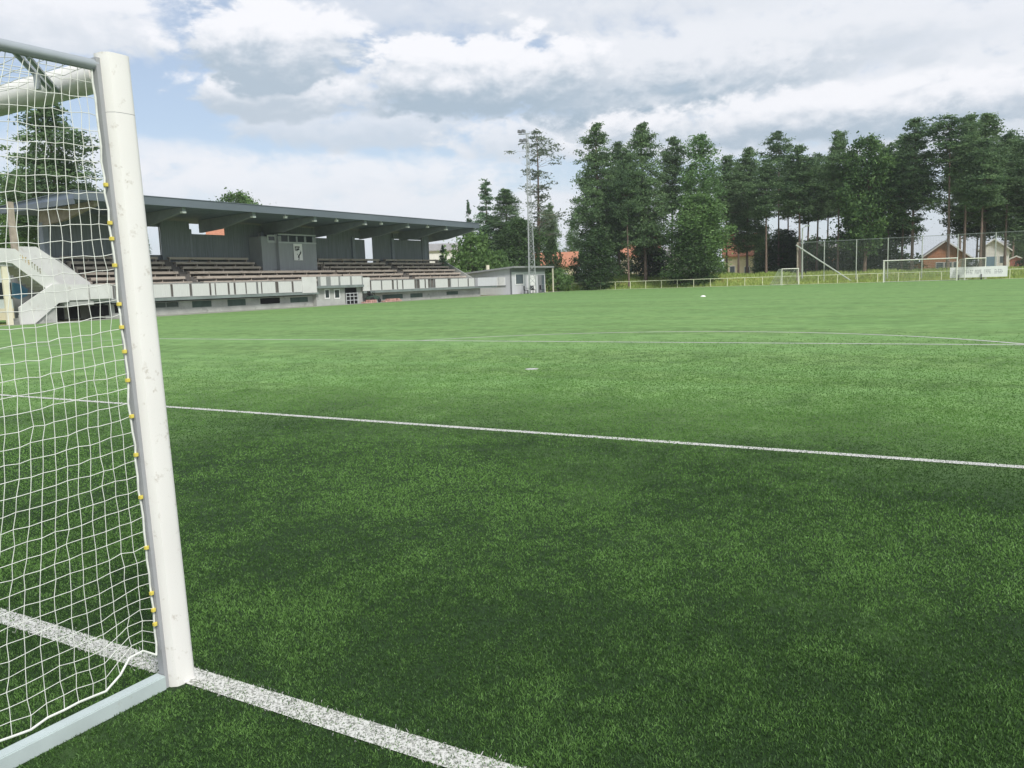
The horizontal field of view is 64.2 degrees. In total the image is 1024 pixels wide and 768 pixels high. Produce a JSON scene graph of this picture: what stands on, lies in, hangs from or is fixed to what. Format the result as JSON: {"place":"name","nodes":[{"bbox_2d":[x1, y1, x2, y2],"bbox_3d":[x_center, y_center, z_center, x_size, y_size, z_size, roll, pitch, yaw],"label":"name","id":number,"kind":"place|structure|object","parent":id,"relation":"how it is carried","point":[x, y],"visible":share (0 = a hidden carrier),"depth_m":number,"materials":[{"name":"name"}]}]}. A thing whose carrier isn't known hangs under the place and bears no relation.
{"place":"outdoors","nodes":[
{"label":"outdoors","id":0,"kind":"place"},
{"bbox_2d":[0,248,14,319],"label":"pale building","id":1,"kind":"structure","parent":0,"point":[2,314],"depth_m":60.15,"materials":[{"name":"beige paint"}]},
{"bbox_2d":[0,282,12,298],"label":"window","id":2,"kind":"structure","parent":1,"relation":"in","point":[1,289],"depth_m":60.14,"materials":[{"name":"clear glass"}]},
{"bbox_2d":[0,266,1012,324],"bbox_3d":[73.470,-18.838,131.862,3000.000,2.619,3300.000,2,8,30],"label":"ground","id":3,"kind":"structure","parent":0,"point":[570,289],"depth_m":109.06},
{"bbox_2d":[0,166,49,247],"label":"broadleaf tree","id":4,"kind":"object","parent":3,"relation":"on","point":[3,222],"visible":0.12,"depth_m":76.11,"materials":[{"name":"green plant"}]},
{"bbox_2d":[0,102,102,247],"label":"pine tree","id":5,"kind":"object","parent":3,"relation":"on","point":[40,179],"visible":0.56,"depth_m":70.79,"materials":[{"name":"green plant"}]},
{"bbox_2d":[206,229,223,234],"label":"house","id":6,"kind":"structure","parent":3,"relation":"on","point":[219,232],"depth_m":97.63,"materials":[{"name":"orange tile"}]},
{"bbox_2d":[208,187,261,204],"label":"broadleaf tree","id":7,"kind":"object","parent":3,"relation":"on","point":[239,197],"visible":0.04,"depth_m":105.49,"materials":[{"name":"green plant"}]},
{"bbox_2d":[0,189,496,319],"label":"grandstand","id":8,"kind":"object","parent":3,"relation":"on","point":[246,261],"visible":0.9,"depth_m":71.53,"materials":[{"name":"dark grey metal"},{"name":"grey painted wood boards"},{"name":"grey concrete"}]},
{"bbox_2d":[293,244,302,259],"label":"club poster","id":9,"kind":"object","parent":8,"relation":"attached to","point":[298,253],"visible":1,"depth_m":77.23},
{"bbox_2d":[0,291,560,325],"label":"gravel strip","id":10,"kind":"object","parent":3,"relation":"on","point":[253,310],"visible":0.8,"depth_m":65.63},
{"bbox_2d":[0,201,111,324],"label":"outside staircase","id":11,"kind":"structure","parent":10,"relation":"on","point":[38,300],"depth_m":51.58,"materials":[{"name":"grey concrete"}]},
{"bbox_2d":[12,283,27,298],"bbox_3d":[-31.397,-5.946,51.999,0.150,1.050,0.950,2,8,30],"label":"tarpaulin","id":12,"kind":"object","parent":11,"relation":"hanging from","point":[16,289],"visible":1,"depth_m":51.87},
{"bbox_2d":[365,291,380,301],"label":"ride on mower","id":13,"kind":"object","parent":10,"relation":"on","point":[370,296],"visible":0.95,"depth_m":78.89,"materials":[{"name":"green paint"}]},
{"bbox_2d":[381,298,401,301],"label":"paving stack","id":14,"kind":"object","parent":10,"relation":"on","point":[392,300],"visible":0.91,"depth_m":81.20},
{"bbox_2d":[466,265,553,294],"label":"clubhouse hut","id":15,"kind":"object","parent":10,"relation":"on","point":[512,280],"visible":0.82,"depth_m":102.86,"materials":[{"name":"white wood"}]},
{"bbox_2d":[516,274,522,283],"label":"window","id":16,"kind":"structure","parent":15,"relation":"in","point":[519,277],"depth_m":102.85,"materials":[{"name":"grey glass"}]},
{"bbox_2d":[527,275,535,292],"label":"door","id":17,"kind":"structure","parent":15,"relation":"in","point":[532,283],"depth_m":105.79,"materials":[{"name":"white paint"}]},
{"bbox_2d":[429,243,458,262],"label":"house","id":18,"kind":"structure","parent":3,"relation":"on","point":[434,253],"depth_m":147.83,"materials":[{"name":"white paint"}]},
{"bbox_2d":[439,244,449,268],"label":"spruce tree","id":19,"kind":"object","parent":3,"relation":"on","point":[442,259],"visible":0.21,"depth_m":98.39,"materials":[{"name":"green plant"}]},
{"bbox_2d":[433,230,502,272],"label":"bush","id":20,"kind":"object","parent":3,"relation":"on","point":[479,259],"visible":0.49,"depth_m":109.31,"materials":[{"name":"green plant"}]},
{"bbox_2d":[465,200,472,265],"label":"spruce tree","id":21,"kind":"object","parent":3,"relation":"on","point":[469,210],"visible":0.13,"depth_m":147.03,"materials":[{"name":"green plant"}]},
{"bbox_2d":[470,178,508,266],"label":"spruce tree","id":22,"kind":"object","parent":3,"relation":"on","point":[485,197],"visible":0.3,"depth_m":124.99,"materials":[{"name":"green plant"}]},
{"bbox_2d":[493,249,520,267],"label":"bush","id":23,"kind":"object","parent":3,"relation":"on","point":[503,260],"visible":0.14,"depth_m":114.01,"materials":[{"name":"green plant"}]},
{"bbox_2d":[477,188,547,261],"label":"pine tree","id":24,"kind":"object","parent":3,"relation":"on","point":[506,199],"visible":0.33,"depth_m":124.58,"materials":[{"name":"green plant"}]},
{"bbox_2d":[490,217,555,282],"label":"broadleaf tree","id":25,"kind":"object","parent":3,"relation":"on","point":[518,248],"visible":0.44,"depth_m":119.27,"materials":[{"name":"green plant"}]},
{"bbox_2d":[510,256,547,286],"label":"bush","id":26,"kind":"object","parent":3,"relation":"on","point":[523,260],"visible":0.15,"depth_m":116.38,"materials":[{"name":"green plant"}]},
{"bbox_2d":[504,129,571,261],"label":"pine tree","id":27,"kind":"object","parent":3,"relation":"on","point":[537,175],"visible":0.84,"depth_m":128.20,"materials":[{"name":"green plant"}]},
{"bbox_2d":[534,212,563,252],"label":"birch tree","id":28,"kind":"object","parent":3,"relation":"on","point":[557,244],"visible":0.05,"depth_m":161.57,"materials":[{"name":"green plant"}]},
{"bbox_2d":[541,203,561,252],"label":"tree","id":29,"kind":"object","parent":3,"relation":"on","point":[550,208],"visible":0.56,"depth_m":137.10,"materials":[{"name":"green plant"}]},
{"bbox_2d":[541,236,565,273],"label":"bush","id":30,"kind":"object","parent":3,"relation":"on","point":[553,247],"visible":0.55,"depth_m":137.40,"materials":[{"name":"green plant"}]},
{"bbox_2d":[545,263,563,277],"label":"bush","id":31,"kind":"object","parent":3,"relation":"on","point":[550,269],"visible":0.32,"depth_m":126.11,"materials":[{"name":"green plant"}]},
{"bbox_2d":[535,251,578,274],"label":"house","id":32,"kind":"structure","parent":3,"relation":"on","point":[566,256],"depth_m":147.61,"materials":[{"name":"orange tile"}]},
{"bbox_2d":[546,267,576,290],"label":"bush","id":33,"kind":"object","parent":3,"relation":"on","point":[560,280],"visible":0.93,"depth_m":114.40,"materials":[{"name":"green plant"}]},
{"bbox_2d":[561,220,583,266],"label":"birch tree","id":34,"kind":"object","parent":3,"relation":"on","point":[571,245],"visible":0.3,"depth_m":164.76,"materials":[{"name":"green plant"}]},
{"bbox_2d":[564,254,586,281],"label":"bush","id":35,"kind":"object","parent":3,"relation":"on","point":[575,268],"visible":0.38,"depth_m":121.95,"materials":[{"name":"green plant"}]},
{"bbox_2d":[563,121,628,256],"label":"pine tree","id":36,"kind":"object","parent":3,"relation":"on","point":[583,215],"visible":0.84,"depth_m":116.36,"materials":[{"name":"green plant"}]},
{"bbox_2d":[571,228,629,289],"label":"broadleaf tree","id":37,"kind":"object","parent":3,"relation":"on","point":[599,268],"visible":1,"depth_m":114.00,"materials":[{"name":"green plant"}]},
{"bbox_2d":[594,141,634,271],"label":"pine tree","id":38,"kind":"object","parent":3,"relation":"on","point":[618,147],"visible":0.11,"depth_m":125.08,"materials":[{"name":"green plant"}]},
{"bbox_2d":[610,250,637,275],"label":"bush","id":39,"kind":"object","parent":3,"relation":"on","point":[623,259],"visible":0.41,"depth_m":128.82,"materials":[{"name":"green plant"}]},
{"bbox_2d":[602,147,650,286],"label":"pine tree","id":40,"kind":"object","parent":3,"relation":"on","point":[625,203],"visible":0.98,"depth_m":112.87,"materials":[{"name":"green plant"}]},
{"bbox_2d":[596,121,679,281],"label":"pine tree","id":41,"kind":"object","parent":3,"relation":"on","point":[645,224],"visible":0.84,"depth_m":114.50,"materials":[{"name":"green plant"}]},
{"bbox_2d":[620,246,659,273],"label":"house","id":42,"kind":"structure","parent":3,"relation":"on","point":[623,250],"depth_m":168.96,"materials":[{"name":"orange tile"}]},
{"bbox_2d":[626,236,668,276],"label":"broadleaf tree","id":43,"kind":"object","parent":3,"relation":"on","point":[654,266],"visible":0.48,"depth_m":119.91,"materials":[{"name":"green plant"}]},
{"bbox_2d":[653,136,698,270],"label":"pine tree","id":44,"kind":"object","parent":3,"relation":"on","point":[673,157],"visible":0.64,"depth_m":119.60,"materials":[{"name":"green plant"}]},
{"bbox_2d":[651,227,722,286],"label":"broadleaf tree","id":45,"kind":"object","parent":3,"relation":"on","point":[702,277],"visible":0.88,"depth_m":108.83,"materials":[{"name":"green plant"}]},
{"bbox_2d":[654,190,739,283],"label":"broadleaf tree","id":46,"kind":"object","parent":3,"relation":"on","point":[714,240],"visible":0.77,"depth_m":109.00,"materials":[{"name":"green plant"}]},
{"bbox_2d":[663,132,735,255],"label":"birch tree","id":47,"kind":"object","parent":3,"relation":"on","point":[708,184],"visible":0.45,"depth_m":112.25,"materials":[{"name":"green plant"}]},
{"bbox_2d":[709,261,728,273],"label":"bush","id":48,"kind":"object","parent":3,"relation":"on","point":[723,270],"visible":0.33,"depth_m":116.67,"materials":[{"name":"green plant"}]},
{"bbox_2d":[702,154,748,271],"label":"pine tree","id":49,"kind":"object","parent":3,"relation":"on","point":[731,197],"visible":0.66,"depth_m":118.35,"materials":[{"name":"green plant"}]},
{"bbox_2d":[725,161,746,273],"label":"pine tree","id":50,"kind":"object","parent":3,"relation":"on","point":[738,266],"visible":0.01,"depth_m":139.01,"materials":[{"name":"green plant"}]},
{"bbox_2d":[722,233,761,273],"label":"house","id":51,"kind":"structure","parent":3,"relation":"on","point":[732,268],"depth_m":144.97,"materials":[{"name":"beige tile"}]},
{"bbox_2d":[723,146,777,273],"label":"pine tree","id":52,"kind":"object","parent":3,"relation":"on","point":[749,225],"visible":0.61,"depth_m":119.58,"materials":[{"name":"green plant"}]},
{"bbox_2d":[749,223,770,273],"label":"broadleaf tree","id":53,"kind":"object","parent":3,"relation":"on","point":[755,256],"visible":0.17,"depth_m":136.80,"materials":[{"name":"green plant"}]},
{"bbox_2d":[742,155,794,272],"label":"pine tree","id":54,"kind":"object","parent":3,"relation":"on","point":[765,202],"visible":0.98,"depth_m":112.34,"materials":[{"name":"green plant"}]},
{"bbox_2d":[759,131,799,270],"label":"pine tree","id":55,"kind":"object","parent":3,"relation":"on","point":[776,148],"visible":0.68,"depth_m":121.80,"materials":[{"name":"green plant"}]},
{"bbox_2d":[749,228,811,272],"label":"broadleaf tree","id":56,"kind":"object","parent":3,"relation":"on","point":[786,240],"visible":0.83,"depth_m":124.21,"materials":[{"name":"green plant"}]},
{"bbox_2d":[545,265,1023,291],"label":"meadow grass","id":57,"kind":"structure","parent":3,"relation":"on","point":[866,278],"depth_m":106.86,"materials":[{"name":"plant"}]},
{"bbox_2d":[772,160,797,230],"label":"pine tree","id":58,"kind":"object","parent":3,"relation":"on","point":[785,216],"visible":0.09,"depth_m":135.61,"materials":[{"name":"green plant"}]},
{"bbox_2d":[750,233,826,272],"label":"bush","id":59,"kind":"object","parent":3,"relation":"on","point":[771,260],"visible":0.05,"depth_m":131.35,"materials":[{"name":"green plant"}]},
{"bbox_2d":[766,143,836,272],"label":"pine tree","id":60,"kind":"object","parent":3,"relation":"on","point":[801,171],"visible":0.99,"depth_m":111.75,"materials":[{"name":"green plant"}]},
{"bbox_2d":[801,225,809,278],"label":"lamp post","id":61,"kind":"object","parent":3,"relation":"on","point":[802,253],"visible":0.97,"depth_m":105.76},
{"bbox_2d":[604,278,1012,289],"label":"turf kerb","id":62,"kind":"structure","parent":3,"relation":"on","point":[794,284],"depth_m":101.42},
{"bbox_2d":[596,268,1023,289],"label":"pitch railing","id":63,"kind":"object","parent":3,"relation":"on","point":[782,276],"visible":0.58,"depth_m":102.35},
{"bbox_2d":[789,170,830,271],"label":"pine tree","id":64,"kind":"object","parent":3,"relation":"on","point":[805,220],"visible":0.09,"depth_m":124.12,"materials":[{"name":"green plant"}]},
{"bbox_2d":[783,234,841,271],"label":"bush","id":65,"kind":"object","parent":3,"relation":"on","point":[812,242],"visible":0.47,"depth_m":124.02,"materials":[{"name":"green plant"}]},
{"bbox_2d":[796,152,836,270],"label":"pine tree","id":66,"kind":"object","parent":3,"relation":"on","point":[821,213],"visible":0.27,"depth_m":117.04,"materials":[{"name":"green plant"}]},
{"bbox_2d":[821,157,839,238],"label":"pine tree","id":67,"kind":"object","parent":3,"relation":"on","point":[827,216],"visible":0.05,"depth_m":133.48,"materials":[{"name":"green plant"}]},
{"bbox_2d":[812,235,849,271],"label":"bush","id":68,"kind":"object","parent":3,"relation":"on","point":[830,261],"visible":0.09,"depth_m":124.63,"materials":[{"name":"green plant"}]},
{"bbox_2d":[812,129,863,270],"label":"pine tree","id":69,"kind":"object","parent":3,"relation":"on","point":[835,154],"visible":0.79,"depth_m":110.02,"materials":[{"name":"green plant"}]},
{"bbox_2d":[824,213,902,271],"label":"broadleaf tree","id":70,"kind":"object","parent":3,"relation":"on","point":[880,257],"visible":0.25,"depth_m":113.41,"materials":[{"name":"green plant"}]},
{"bbox_2d":[826,130,908,270],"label":"broadleaf tree","id":71,"kind":"object","parent":3,"relation":"on","point":[867,208],"visible":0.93,"depth_m":106.61,"materials":[{"name":"green plant"}]},
{"bbox_2d":[869,143,915,269],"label":"pine tree","id":72,"kind":"object","parent":3,"relation":"on","point":[893,147],"visible":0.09,"depth_m":109.42,"materials":[{"name":"green plant"}]},
{"bbox_2d":[866,241,921,269],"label":"bush","id":73,"kind":"object","parent":3,"relation":"on","point":[917,254],"visible":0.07,"depth_m":118.69,"materials":[{"name":"green plant"}]},
{"bbox_2d":[893,134,919,269],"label":"pine tree","id":74,"kind":"object","parent":3,"relation":"on","point":[901,267],"visible":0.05,"depth_m":112.07,"materials":[{"name":"green plant"}]},
{"bbox_2d":[889,213,926,247],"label":"broadleaf tree","id":75,"kind":"object","parent":3,"relation":"on","point":[907,234],"visible":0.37,"depth_m":118.13,"materials":[{"name":"green plant"}]},
{"bbox_2d":[889,253,929,270],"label":"bush","id":76,"kind":"object","parent":3,"relation":"on","point":[906,264],"visible":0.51,"depth_m":117.18,"materials":[{"name":"green plant"}]},
{"bbox_2d":[796,231,1023,282],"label":"ball stop fence","id":77,"kind":"object","parent":3,"relation":"on","point":[855,273],"visible":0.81,"depth_m":97.99,"materials":[{"name":"grey wire"},{"name":"grey galvanized metal"}]},
{"bbox_2d":[868,116,956,270],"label":"pine tree","id":78,"kind":"object","parent":3,"relation":"on","point":[917,173],"visible":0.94,"depth_m":104.49,"materials":[{"name":"green plant"}]},
{"bbox_2d":[908,240,972,268],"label":"house","id":79,"kind":"structure","parent":3,"relation":"on","point":[937,254],"depth_m":122.67,"materials":[{"name":"orange brick"}]},
{"bbox_2d":[937,140,960,248],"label":"pine tree","id":80,"kind":"object","parent":3,"relation":"on","point":[953,202],"visible":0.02,"depth_m":125.72,"materials":[{"name":"green plant"}]},
{"bbox_2d":[912,114,987,268],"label":"pine tree","id":81,"kind":"object","parent":3,"relation":"on","point":[947,144],"visible":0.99,"depth_m":100.20,"materials":[{"name":"green plant"}]},
{"bbox_2d":[936,111,1001,266],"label":"pine tree","id":82,"kind":"object","parent":3,"relation":"on","point":[968,121],"visible":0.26,"depth_m":102.86,"materials":[{"name":"green plant"}]},
{"bbox_2d":[930,201,1008,263],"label":"broadleaf tree","id":83,"kind":"object","parent":3,"relation":"on","point":[959,229],"visible":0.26,"depth_m":112.46,"materials":[{"name":"green plant"}]},
{"bbox_2d":[961,257,978,266],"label":"bush","id":84,"kind":"object","parent":3,"relation":"on","point":[969,261],"visible":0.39,"depth_m":110.29,"materials":[{"name":"green plant"}]},
{"bbox_2d":[927,112,1023,265],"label":"pine tree","id":85,"kind":"object","parent":3,"relation":"on","point":[992,121],"visible":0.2,"depth_m":104.46,"materials":[{"name":"green plant"}]},
{"bbox_2d":[944,138,1017,266],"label":"pine tree","id":86,"kind":"object","parent":3,"relation":"on","point":[985,167],"visible":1,"depth_m":97.91,"materials":[{"name":"green plant"}]},
{"bbox_2d":[978,239,1012,266],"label":"house","id":87,"kind":"structure","parent":3,"relation":"on","point":[992,255],"depth_m":123.51,"materials":[{"name":"white paint"}]},
{"bbox_2d":[986,257,994,265],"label":"door","id":88,"kind":"structure","parent":87,"relation":"in","point":[988,260],"depth_m":124.01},
{"bbox_2d":[971,135,1023,265],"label":"pine tree","id":89,"kind":"object","parent":3,"relation":"on","point":[1015,222],"visible":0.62,"depth_m":103.02,"materials":[{"name":"green plant"}]},
{"bbox_2d":[989,128,1023,265],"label":"pine tree","id":90,"kind":"object","parent":3,"relation":"on","point":[1007,139],"visible":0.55,"depth_m":101.00,"materials":[{"name":"green plant"}]},
{"bbox_2d":[1007,233,1023,261],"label":"broadleaf tree","id":91,"kind":"object","parent":3,"relation":"on","point":[1020,251],"visible":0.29,"depth_m":125.52,"materials":[{"name":"green plant"}]},
{"bbox_2d":[1012,257,1023,266],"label":"bush","id":92,"kind":"object","parent":3,"relation":"on","point":[1018,262],"visible":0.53,"depth_m":107.53,"materials":[{"name":"green plant"}]},
{"bbox_2d":[0,278,1023,767],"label":"synthetic turf","id":93,"kind":"structure","parent":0,"point":[940,310],"depth_m":6.30,"materials":[{"name":"plastic"}]},
{"bbox_2d":[0,38,194,767],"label":"football goal","id":94,"kind":"object","parent":93,"relation":"on","point":[104,78],"visible":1,"depth_m":3.06,"materials":[{"name":"white metal"}]},
{"bbox_2d":[0,608,520,767],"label":"goal line","id":95,"kind":"object","parent":93,"relation":"on","point":[201,676],"depth_m":3.06,"materials":[{"name":"paint"}]},
{"bbox_2d":[0,339,1018,349],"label":"penalty area line","id":96,"kind":"object","parent":93,"relation":"on","point":[673,342],"visible":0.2,"depth_m":19.15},
{"bbox_2d":[0,395,1020,767],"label":"white line fibres","id":97,"kind":"object","parent":93,"relation":"on","point":[314,699],"visible":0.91,"depth_m":3.22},
{"bbox_2d":[0,329,1023,767],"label":"turf fibres","id":98,"kind":"object","parent":93,"relation":"on","point":[550,571],"visible":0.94,"depth_m":4.48,"materials":[{"name":"plastic"}]},
{"bbox_2d":[0,394,1023,467],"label":"goal area line","id":99,"kind":"object","parent":93,"relation":"on","point":[885,457],"visible":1,"depth_m":8.02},
{"bbox_2d":[517,129,536,293],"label":"floodlight mast","id":100,"kind":"object","parent":93,"relation":"on","point":[529,186],"visible":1,"depth_m":101.18,"materials":[{"name":"metal"}]},
{"bbox_2d":[434,331,1023,343],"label":"penalty arc","id":101,"kind":"object","parent":93,"relation":"on","point":[796,332],"visible":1,"depth_m":21.57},
{"bbox_2d":[771,268,798,284],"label":"football goal","id":102,"kind":"object","parent":93,"relation":"on","point":[786,275],"visible":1,"depth_m":99.92,"materials":[{"name":"white paint"}]},
{"bbox_2d":[883,257,957,282],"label":"football goal","id":103,"kind":"object","parent":93,"relation":"on","point":[930,259],"visible":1,"depth_m":91.94,"materials":[{"name":"white paint"}]},
{"bbox_2d":[950,257,985,279],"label":"football goal","id":104,"kind":"object","parent":93,"relation":"on","point":[965,266],"visible":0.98,"depth_m":90.41,"materials":[{"name":"white paint"}]},
{"bbox_2d":[950,266,1007,279],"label":"advertising banner","id":105,"kind":"object","parent":93,"relation":"on","point":[992,271],"visible":0.92,"depth_m":90.59,"materials":[{"name":"white plastic"}]},
{"bbox_2d":[0,0,1023,271],"label":"sky","id":106,"kind":"structure","parent":0,"point":[401,108],"materials":[{"name":"white"}]},
{"bbox_2d":[1009,255,1020,266],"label":"shed","id":107,"kind":"structure","parent":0,"point":[1013,259],"depth_m":114.83,"materials":[{"name":"red paint"}]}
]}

